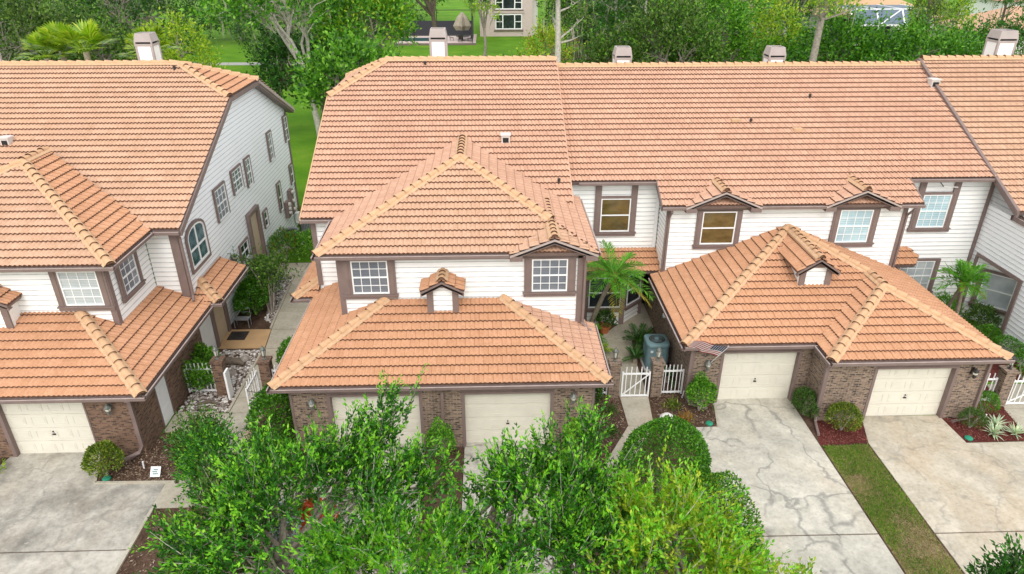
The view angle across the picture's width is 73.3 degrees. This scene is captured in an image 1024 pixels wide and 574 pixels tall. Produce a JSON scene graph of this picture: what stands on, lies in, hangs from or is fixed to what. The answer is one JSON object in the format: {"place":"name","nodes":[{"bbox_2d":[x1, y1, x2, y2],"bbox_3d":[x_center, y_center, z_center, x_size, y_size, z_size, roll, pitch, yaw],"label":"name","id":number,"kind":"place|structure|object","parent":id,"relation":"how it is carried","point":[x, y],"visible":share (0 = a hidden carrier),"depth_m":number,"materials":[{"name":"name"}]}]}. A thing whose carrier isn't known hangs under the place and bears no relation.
{"place":"outdoors","nodes":[
{"label":"outdoors","id":0,"kind":"place"},
{"bbox_2d":[0,452,164,573],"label":"driveway","id":1,"kind":"structure","parent":0,"point":[51,504],"depth_m":20.07,"materials":[{"name":"concrete"}]},
{"bbox_2d":[219,329,270,348],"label":"patio","id":2,"kind":"structure","parent":0,"point":[256,338],"depth_m":28.85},
{"bbox_2d":[297,441,575,573],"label":"driveway","id":3,"kind":"structure","parent":0,"point":[470,451],"depth_m":21.31,"materials":[{"name":"concrete"}]},
{"bbox_2d":[479,0,537,35],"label":"house","id":4,"kind":"structure","parent":0,"point":[518,17],"depth_m":119.94,"materials":[{"name":"beige paint"}]},
{"bbox_2d":[0,0,1023,434],"bbox_3d":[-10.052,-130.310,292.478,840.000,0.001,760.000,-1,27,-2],"label":"ground","id":5,"kind":"structure","parent":0,"point":[302,132],"depth_m":105.47,"materials":[{"name":"green plant"}]},
{"bbox_2d":[15,30,75,60],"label":"fan palm","id":6,"kind":"object","parent":5,"relation":"on","point":[35,38],"visible":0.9,"depth_m":40.77,"materials":[{"name":"green plant"}]},
{"bbox_2d":[0,0,102,60],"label":"bushy tree","id":7,"kind":"object","parent":5,"relation":"on","point":[24,14],"visible":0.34,"depth_m":52.62,"materials":[{"name":"green plant"}]},
{"bbox_2d":[0,0,155,60],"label":"bushy tree","id":8,"kind":"object","parent":5,"relation":"on","point":[119,44],"visible":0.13,"depth_m":57.47,"materials":[{"name":"green plant"}]},
{"bbox_2d":[47,19,118,60],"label":"fan palm","id":9,"kind":"object","parent":5,"relation":"on","point":[75,37],"visible":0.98,"depth_m":40.61,"materials":[{"name":"green plant"}]},
{"bbox_2d":[54,0,201,59],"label":"bushy tree","id":10,"kind":"object","parent":5,"relation":"on","point":[136,7],"visible":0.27,"depth_m":70.39,"materials":[{"name":"green plant"}]},
{"bbox_2d":[0,32,299,463],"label":"townhouse","id":11,"kind":"structure","parent":5,"relation":"on","point":[182,170],"depth_m":25.36,"materials":[{"name":"orange tile"}]},
{"bbox_2d":[1,403,94,452],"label":"garage door","id":12,"kind":"structure","parent":11,"relation":"in","point":[43,427],"depth_m":22.07,"materials":[{"name":"beige paint"}]},
{"bbox_2d":[48,271,115,310],"bbox_3d":[-14.113,0.112,22.557,1.870,1.510,0.130,-1,27,-2],"label":"window","id":13,"kind":"structure","parent":11,"relation":"in","point":[88,290],"depth_m":22.59,"materials":[{"name":"glass"}]},
{"bbox_2d":[114,252,145,302],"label":"window","id":14,"kind":"structure","parent":11,"relation":"in","point":[129,276],"depth_m":23.83,"materials":[{"name":"glass"}]},
{"bbox_2d":[154,375,174,427],"bbox_3d":[-11.998,3.760,23.626,0.075,2.050,0.850,-1,27,-2],"label":"side door","id":15,"kind":"structure","parent":11,"relation":"in","point":[162,393],"depth_m":23.71,"materials":[{"name":"white paint"}]},
{"bbox_2d":[185,218,211,274],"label":"arched window","id":16,"kind":"structure","parent":11,"relation":"in","point":[197,244],"depth_m":26.62,"materials":[{"name":"glass"}]},
{"bbox_2d":[212,180,230,223],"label":"window","id":17,"kind":"structure","parent":11,"relation":"in","point":[219,193],"depth_m":29.06,"materials":[{"name":"grey glass"}]},
{"bbox_2d":[245,204,267,266],"bbox_3d":[-12.354,-2.059,33.471,0.180,3.600,1.560,-1,27,-2],"label":"side entry door","id":18,"kind":"structure","parent":11,"relation":"in","point":[253,217],"depth_m":33.28,"materials":[{"name":"beige wood"}]},
{"bbox_2d":[131,3,228,68],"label":"bushy tree","id":19,"kind":"object","parent":5,"relation":"on","point":[171,54],"visible":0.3,"depth_m":61.83,"materials":[{"name":"green plant"}]},
{"bbox_2d":[174,262,311,414],"bbox_3d":[-10.579,1.609,30.171,3.500,0.001,12.900,-1,27,-2],"label":"mulch bed","id":20,"kind":"object","parent":5,"relation":"on","point":[271,329],"visible":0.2,"depth_m":30.34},
{"bbox_2d":[175,349,259,413],"bbox_3d":[-11.020,3.522,26.358,2.050,0.001,4.320,-1,27,-2],"label":"gravel bed","id":21,"kind":"object","parent":20,"relation":"on","point":[208,393],"visible":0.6,"depth_m":25.57,"materials":[{"name":"grey gravel"}]},
{"bbox_2d":[180,357,214,391],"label":"shrub","id":22,"kind":"object","parent":21,"relation":"on","point":[193,376],"visible":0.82,"depth_m":25.11,"materials":[{"name":"green plant"}]},
{"bbox_2d":[209,346,227,395],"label":"gate pillar","id":23,"kind":"structure","parent":21,"relation":"on","point":[217,363],"depth_m":24.93,"materials":[{"name":"brown brick"}]},
{"bbox_2d":[231,277,285,328],"bbox_3d":[-11.295,0.672,32.026,2.000,0.001,5.180,-1,27,-2],"label":"mulch bed","id":24,"kind":"object","parent":20,"relation":"on","point":[258,321],"visible":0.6,"depth_m":30.42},
{"bbox_2d":[232,274,270,314],"bbox_3d":[-11.594,0.332,30.684,1.541,1.865,2.539,-1,27,-2],"label":"shrub","id":25,"kind":"object","parent":24,"relation":"on","point":[243,289],"visible":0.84,"depth_m":30.02,"materials":[{"name":"green plant"}]},
{"bbox_2d":[264,277,291,322],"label":"pebbles","id":26,"kind":"object","parent":24,"relation":"on","point":[279,300],"visible":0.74,"depth_m":32.49,"materials":[{"name":"white gravel"}]},
{"bbox_2d":[227,235,302,312],"bbox_3d":[-10.948,-0.655,30.810,3.339,3.516,2.911,-1,27,-2],"label":"crape myrtle","id":27,"kind":"object","parent":26,"relation":"on","point":[273,289],"visible":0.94,"depth_m":30.46,"materials":[{"name":"green plant"}]},
{"bbox_2d":[176,0,349,135],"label":"oak tree","id":28,"kind":"object","parent":5,"relation":"on","point":[236,9],"visible":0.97,"depth_m":51.80,"materials":[{"name":"green plant"}]},
{"bbox_2d":[214,0,342,71],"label":"bushy tree","id":29,"kind":"object","parent":5,"relation":"on","point":[294,26],"visible":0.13,"depth_m":83.00,"materials":[{"name":"green plant"}]},
{"bbox_2d":[267,225,302,260],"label":"shrub","id":30,"kind":"object","parent":5,"relation":"on","point":[286,236],"visible":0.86,"depth_m":35.28,"materials":[{"name":"green plant"}]},
{"bbox_2d":[244,16,338,118],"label":"oak tree","id":31,"kind":"object","parent":5,"relation":"on","point":[280,82],"visible":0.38,"depth_m":55.73,"materials":[{"name":"green plant"}]},
{"bbox_2d":[282,18,405,113],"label":"oak tree","id":32,"kind":"object","parent":5,"relation":"on","point":[322,62],"visible":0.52,"depth_m":46.44,"materials":[{"name":"green plant"}]},
{"bbox_2d":[302,0,421,51],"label":"oak tree","id":33,"kind":"object","parent":5,"relation":"on","point":[392,14],"visible":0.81,"depth_m":54.45,"materials":[{"name":"green plant"}]},
{"bbox_2d":[390,3,476,45],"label":"pool enclosure","id":34,"kind":"object","parent":5,"relation":"on","point":[422,37],"visible":0.37,"depth_m":118.91,"materials":[{"name":"black metal"}]},
{"bbox_2d":[266,27,613,449],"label":"townhouse","id":35,"kind":"structure","parent":5,"relation":"on","point":[443,213],"depth_m":23.56,"materials":[{"name":"orange tile"}]},
{"bbox_2d":[340,260,398,299],"bbox_3d":[-4.845,-0.249,23.318,1.910,1.470,0.130,-1,27,-2],"label":"window","id":36,"kind":"structure","parent":35,"relation":"in","point":[361,279],"depth_m":23.33,"materials":[{"name":"grey glass"}]},
{"bbox_2d":[332,396,421,443],"bbox_3d":[-4.372,4.292,22.480,2.800,2.110,0.094,-1,27,-2],"label":"garage door","id":37,"kind":"structure","parent":35,"relation":"in","point":[413,417],"depth_m":22.35,"materials":[{"name":"beige paint"}]},
{"bbox_2d":[465,393,550,441],"bbox_3d":[-0.139,4.241,22.581,2.770,2.110,0.135,-1,27,-2],"label":"garage door","id":38,"kind":"structure","parent":35,"relation":"in","point":[486,415],"depth_m":22.54,"materials":[{"name":"beige paint"}]},
{"bbox_2d":[523,257,576,296],"bbox_3d":[1.297,-0.335,23.490,1.860,1.470,0.130,-1,27,-2],"label":"window","id":39,"kind":"structure","parent":35,"relation":"in","point":[543,276],"depth_m":23.49,"materials":[{"name":"grey glass"}]},
{"bbox_2d":[463,0,503,55],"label":"bushy tree","id":40,"kind":"object","parent":5,"relation":"on","point":[488,5],"visible":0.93,"depth_m":96.81,"materials":[{"name":"green plant"}]},
{"bbox_2d":[521,14,587,62],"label":"bushy shrub","id":41,"kind":"object","parent":5,"relation":"on","point":[544,35],"visible":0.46,"depth_m":81.43,"materials":[{"name":"green plant"}]},
{"bbox_2d":[535,0,597,62],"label":"pine tree","id":42,"kind":"object","parent":5,"relation":"on","point":[559,8],"visible":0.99,"depth_m":55.04,"materials":[{"name":"green plant"}]},
{"bbox_2d":[538,0,620,62],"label":"bushy tree","id":43,"kind":"object","parent":5,"relation":"on","point":[589,10],"visible":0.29,"depth_m":88.41,"materials":[{"name":"green plant"}]},
{"bbox_2d":[562,20,658,62],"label":"bushy tree","id":44,"kind":"object","parent":5,"relation":"on","point":[602,50],"visible":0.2,"depth_m":58.87,"materials":[{"name":"green plant"}]},
{"bbox_2d":[580,0,649,41],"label":"pine tree","id":45,"kind":"object","parent":5,"relation":"on","point":[614,5],"visible":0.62,"depth_m":62.33,"materials":[{"name":"green plant"}]},
{"bbox_2d":[608,0,730,62],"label":"bushy tree","id":46,"kind":"object","parent":5,"relation":"on","point":[672,20],"visible":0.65,"depth_m":55.92,"materials":[{"name":"green plant"}]},
{"bbox_2d":[653,0,782,62],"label":"bushy tree","id":47,"kind":"object","parent":5,"relation":"on","point":[738,26],"visible":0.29,"depth_m":58.14,"materials":[{"name":"green plant"}]},
{"bbox_2d":[718,0,815,62],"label":"bushy tree","id":48,"kind":"object","parent":5,"relation":"on","point":[769,22],"visible":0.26,"depth_m":61.63,"materials":[{"name":"green plant"}]},
{"bbox_2d":[557,45,1014,435],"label":"townhouse","id":49,"kind":"structure","parent":5,"relation":"on","point":[818,221],"depth_m":27.85,"materials":[{"name":"orange tile"}]},
{"bbox_2d":[586,277,621,311],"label":"window","id":50,"kind":"structure","parent":49,"relation":"in","point":[592,301],"depth_m":29.51,"materials":[{"name":"white paint"}]},
{"bbox_2d":[593,185,638,235],"bbox_3d":[4.279,-3.132,28.460,1.840,2.200,0.130,-1,27,-2],"label":"window","id":51,"kind":"structure","parent":49,"relation":"in","point":[613,215],"depth_m":28.53,"materials":[{"name":"brown glass"}]},
{"bbox_2d":[692,210,742,248],"bbox_3d":[8.240,-2.281,27.515,1.900,1.630,0.130,-1,27,-2],"label":"window","id":52,"kind":"structure","parent":49,"relation":"in","point":[715,229],"depth_m":27.51,"materials":[{"name":"brown glass"}]},
{"bbox_2d":[717,352,796,398],"bbox_3d":[8.759,3.149,24.752,2.670,2.110,0.135,-1,27,-2],"label":"garage door","id":53,"kind":"structure","parent":49,"relation":"in","point":[744,375],"depth_m":24.76,"materials":[{"name":"beige paint"}]},
{"bbox_2d":[828,209,880,246],"bbox_3d":[13.747,-2.368,27.665,1.920,1.630,0.130,-1,27,-2],"label":"window","id":54,"kind":"structure","parent":49,"relation":"in","point":[849,227],"depth_m":27.65,"materials":[{"name":"glass"}]},
{"bbox_2d":[865,368,951,415],"bbox_3d":[13.663,3.597,23.862,2.690,2.110,0.135,-1,27,-2],"label":"garage door","id":55,"kind":"structure","parent":49,"relation":"in","point":[895,391],"depth_m":23.87,"materials":[{"name":"beige paint"}]},
{"bbox_2d":[898,258,940,292],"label":"window","id":56,"kind":"structure","parent":49,"relation":"in","point":[924,269],"depth_m":30.19,"materials":[{"name":"grey glass"}]},
{"bbox_2d":[907,182,962,231],"bbox_3d":[17.723,-3.339,28.829,1.820,2.200,0.130,-1,27,-2],"label":"window","id":57,"kind":"structure","parent":49,"relation":"in","point":[937,215],"depth_m":28.92,"materials":[{"name":"glass"}]},
{"bbox_2d":[736,26,837,61],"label":"bushy tree","id":58,"kind":"object","parent":5,"relation":"on","point":[791,56],"visible":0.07,"depth_m":55.39,"materials":[{"name":"green plant"}]},
{"bbox_2d":[794,401,825,447],"bbox_3d":[10.469,4.712,23.988,0.660,0.001,2.750,-1,27,-2],"label":"mulch bed","id":59,"kind":"object","parent":5,"relation":"on","point":[809,421],"visible":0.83,"depth_m":23.97,"materials":[{"name":"brown wood"}]},
{"bbox_2d":[791,385,820,419],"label":"shrub","id":60,"kind":"object","parent":59,"relation":"on","point":[804,393],"visible":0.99,"depth_m":23.87,"materials":[{"name":"green plant"}]},
{"bbox_2d":[802,0,870,61],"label":"pine tree","id":61,"kind":"object","parent":5,"relation":"on","point":[823,5],"visible":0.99,"depth_m":52.28,"materials":[{"name":"green plant"}]},
{"bbox_2d":[785,0,908,61],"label":"bushy tree","id":62,"kind":"object","parent":5,"relation":"on","point":[851,34],"visible":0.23,"depth_m":56.07,"materials":[{"name":"green plant"}]},
{"bbox_2d":[821,4,928,41],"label":"pool enclosure","id":63,"kind":"object","parent":5,"relation":"on","point":[897,11],"visible":0.3,"depth_m":105.55,"materials":[{"name":"white paint"}]},
{"bbox_2d":[820,17,930,61],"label":"bushy tree","id":64,"kind":"object","parent":5,"relation":"on","point":[871,50],"visible":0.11,"depth_m":55.27,"materials":[{"name":"green plant"}]},
{"bbox_2d":[898,0,966,49],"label":"pine tree","id":65,"kind":"object","parent":5,"relation":"on","point":[935,10],"visible":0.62,"depth_m":75.51,"materials":[{"name":"green plant"}]},
{"bbox_2d":[880,1,990,60],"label":"bushy tree","id":66,"kind":"object","parent":5,"relation":"on","point":[950,48],"visible":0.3,"depth_m":56.80,"materials":[{"name":"green plant"}]},
{"bbox_2d":[897,0,980,37],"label":"bushy tree","id":67,"kind":"object","parent":5,"relation":"on","point":[958,15],"visible":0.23,"depth_m":86.22,"materials":[{"name":"green plant"}]},
{"bbox_2d":[913,29,1023,366],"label":"townhouse","id":68,"kind":"structure","parent":5,"relation":"on","point":[982,95],"depth_m":29.62,"materials":[{"name":"white"}]},
{"bbox_2d":[968,268,1016,315],"bbox_3d":[20.720,0.235,29.433,1.720,1.810,0.130,23,35,38],"label":"window","id":69,"kind":"structure","parent":68,"relation":"in","point":[1000,295],"depth_m":29.41,"materials":[{"name":"grey glass"}]},
{"bbox_2d":[965,0,1023,54],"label":"pine tree","id":70,"kind":"object","parent":5,"relation":"on","point":[1001,23],"visible":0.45,"depth_m":58.97,"materials":[{"name":"green plant"}]},
{"bbox_2d":[0,426,1023,573],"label":"soil","id":71,"kind":"structure","parent":0,"point":[1,459],"depth_m":19.52,"materials":[{"name":"brown soil"}]},
{"bbox_2d":[97,432,186,481],"bbox_3d":[-11.506,5.519,22.384,3.900,0.001,2.460,-1,27,-2],"label":"mulch bed","id":72,"kind":"object","parent":71,"relation":"on","point":[137,470],"visible":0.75,"depth_m":21.92,"materials":[{"name":"brown wood"}]},
{"bbox_2d":[80,439,125,477],"bbox_3d":[-12.670,5.378,21.335,1.314,1.238,1.147,-1,27,-2],"label":"shrub","id":73,"kind":"object","parent":72,"relation":"on","point":[105,447],"visible":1,"depth_m":21.05,"materials":[{"name":"green plant"}]},
{"bbox_2d":[160,400,230,470],"bbox_3d":[-9.508,4.743,21.000,2.176,2.860,2.237,-18,32,-32],"label":"ornamental shrub","id":74,"kind":"object","parent":71,"relation":"on","point":[179,428],"visible":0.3,"depth_m":20.55,"materials":[{"name":"green plant"}]},
{"bbox_2d":[118,505,297,573],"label":"mulch bed","id":75,"kind":"object","parent":71,"relation":"on","point":[130,568],"visible":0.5,"depth_m":18.91,"materials":[{"name":"brown wood"}]},
{"bbox_2d":[163,410,264,502],"bbox_3d":[-8.426,5.162,19.663,2.642,3.318,2.562,-10,28,-20],"label":"ornamental shrub","id":76,"kind":"object","parent":75,"relation":"on","point":[190,470],"visible":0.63,"depth_m":19.20,"materials":[{"name":"green plant"}]},
{"bbox_2d":[132,442,303,573],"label":"oak tree","id":77,"kind":"object","parent":75,"relation":"on","point":[209,478],"visible":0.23,"depth_m":15.94,"materials":[{"name":"green plant"}]},
{"bbox_2d":[128,364,491,573],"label":"oak tree","id":78,"kind":"object","parent":75,"relation":"on","point":[251,499],"visible":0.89,"depth_m":14.85,"materials":[{"name":"green plant"}]},
{"bbox_2d":[151,263,319,507],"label":"walkway","id":79,"kind":"structure","parent":71,"relation":"on","point":[288,319],"depth_m":26.05,"materials":[{"name":"concrete"}]},
{"bbox_2d":[238,396,306,480],"bbox_3d":[-7.639,4.306,24.799,3.100,0.001,7.900,-1,27,-2],"label":"mulch bed","id":80,"kind":"object","parent":71,"relation":"on","point":[291,426],"depth_m":23.92,"materials":[{"name":"brown soil"}]},
{"bbox_2d":[243,378,293,438],"bbox_3d":[-7.980,4.126,22.944,1.792,2.037,2.947,-1,27,-2],"label":"hedge","id":81,"kind":"object","parent":80,"relation":"on","point":[263,399],"visible":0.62,"depth_m":22.38,"materials":[{"name":"green plant"}]},
{"bbox_2d":[412,448,463,573],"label":"mulch bed","id":82,"kind":"object","parent":71,"relation":"on","point":[458,474],"visible":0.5,"depth_m":21.26,"materials":[{"name":"brown wood"}]},
{"bbox_2d":[264,474,562,573],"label":"oak tree","id":83,"kind":"object","parent":82,"relation":"on","point":[389,523],"visible":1,"depth_m":12.88,"materials":[{"name":"green plant"}]},
{"bbox_2d":[425,416,456,460],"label":"shrub","id":84,"kind":"object","parent":82,"relation":"on","point":[444,433],"visible":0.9,"depth_m":21.58,"materials":[{"name":"green plant"}]},
{"bbox_2d":[405,395,665,573],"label":"oak tree","id":85,"kind":"object","parent":82,"relation":"on","point":[563,466],"visible":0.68,"depth_m":14.48,"materials":[{"name":"green plant"}]},
{"bbox_2d":[602,303,652,560],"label":"walkway","id":86,"kind":"structure","parent":71,"relation":"on","point":[637,410],"depth_m":26.11,"materials":[{"name":"concrete"}]},
{"bbox_2d":[558,324,725,573],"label":"mulch bed","id":87,"kind":"object","parent":71,"relation":"on","point":[652,407],"visible":0.22,"depth_m":23.97,"materials":[{"name":"brown soil"}]},
{"bbox_2d":[454,471,694,573],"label":"oak tree","id":88,"kind":"object","parent":87,"relation":"on","point":[562,515],"visible":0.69,"depth_m":13.28,"materials":[{"name":"plant"}]},
{"bbox_2d":[583,240,655,322],"bbox_3d":[3.934,0.457,27.446,3.231,4.604,3.239,-1,27,-2],"label":"palm tree","id":89,"kind":"object","parent":87,"relation":"on","point":[614,272],"visible":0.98,"depth_m":26.67,"materials":[{"name":"green plant"}]},
{"bbox_2d":[639,334,669,372],"bbox_3d":[5.617,2.517,26.941,0.970,1.271,1.100,-1,27,-2],"label":"air conditioner","id":90,"kind":"object","parent":87,"relation":"on","point":[652,343],"visible":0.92,"depth_m":26.57,"materials":[{"name":"metal"}]},
{"bbox_2d":[649,347,665,397],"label":"gate pillar","id":91,"kind":"structure","parent":87,"relation":"on","point":[658,363],"depth_m":24.88,"materials":[{"name":"beige brick"}]},
{"bbox_2d":[617,414,711,505],"bbox_3d":[4.465,5.111,20.134,2.757,2.798,2.465,-1,27,-2],"label":"shrub","id":92,"kind":"object","parent":87,"relation":"on","point":[692,431],"visible":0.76,"depth_m":19.52,"materials":[{"name":"green plant"}]},
{"bbox_2d":[583,424,798,573],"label":"oak tree","id":93,"kind":"object","parent":87,"relation":"on","point":[709,537],"visible":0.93,"depth_m":13.13,"materials":[{"name":"green plant"}]},
{"bbox_2d":[685,370,717,410],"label":"shrub","id":94,"kind":"object","parent":87,"relation":"on","point":[694,387],"visible":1,"depth_m":23.97,"materials":[{"name":"green plant"}]},
{"bbox_2d":[681,462,765,565],"bbox_3d":[5.658,6.173,18.811,2.118,2.103,4.525,-1,27,-2],"label":"hedge","id":95,"kind":"object","parent":87,"relation":"on","point":[716,482],"visible":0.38,"depth_m":18.68,"materials":[{"name":"green plant"}]},
{"bbox_2d":[817,420,866,444],"bbox_3d":[11.264,4.924,23.558,2.100,0.001,1.460,-1,27,-2],"label":"red mulch bed","id":96,"kind":"object","parent":71,"relation":"on","point":[821,440],"visible":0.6,"depth_m":23.33,"materials":[{"name":"red wood"}]},
{"bbox_2d":[824,401,864,431],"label":"shrub","id":97,"kind":"object","parent":96,"relation":"on","point":[847,409],"visible":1,"depth_m":23.08,"materials":[{"name":"green plant"}]},
{"bbox_2d":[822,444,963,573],"bbox_3d":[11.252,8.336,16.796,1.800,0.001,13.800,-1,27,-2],"label":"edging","id":98,"kind":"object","parent":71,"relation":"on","point":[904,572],"visible":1,"depth_m":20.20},
{"bbox_2d":[822,442,964,573],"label":"grass strip","id":99,"kind":"object","parent":71,"relation":"on","point":[923,543],"depth_m":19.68,"materials":[{"name":"plant"}]},
{"bbox_2d":[840,445,963,573],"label":"dry grass","id":100,"kind":"structure","parent":99,"relation":"on","point":[917,538],"depth_m":19.32,"materials":[{"name":"green plant"}]},
{"bbox_2d":[942,362,1023,441],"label":"red mulch bed","id":101,"kind":"object","parent":71,"relation":"on","point":[994,369],"visible":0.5,"depth_m":23.82,"materials":[{"name":"brown wood"}]},
{"bbox_2d":[929,259,990,314],"bbox_3d":[18.202,0.619,28.108,2.270,3.696,2.136,9,28,17],"label":"palm tree","id":102,"kind":"object","parent":101,"relation":"on","point":[961,267],"visible":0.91,"depth_m":27.61,"materials":[{"name":"green plant"}]},
{"bbox_2d":[961,299,1002,332],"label":"shrub","id":103,"kind":"object","parent":101,"relation":"on","point":[984,310],"visible":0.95,"depth_m":28.94,"materials":[{"name":"green plant"}]},
{"bbox_2d":[990,355,1019,405],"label":"gate pillar","id":104,"kind":"structure","parent":101,"relation":"on","point":[1006,375],"depth_m":24.42,"materials":[{"name":"beige brick"}]},
{"bbox_2d":[964,532,1023,573],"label":"bush","id":105,"kind":"object","parent":71,"relation":"on","point":[1015,565],"visible":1,"depth_m":12.99,"materials":[{"name":"plant"}]},
{"bbox_2d":[696,398,903,573],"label":"driveway","id":106,"kind":"structure","parent":0,"point":[770,452],"depth_m":21.06,"materials":[{"name":"concrete"}]},
{"bbox_2d":[862,415,1023,573],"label":"driveway","id":107,"kind":"structure","parent":0,"point":[951,482],"depth_m":21.41,"materials":[{"name":"concrete"}]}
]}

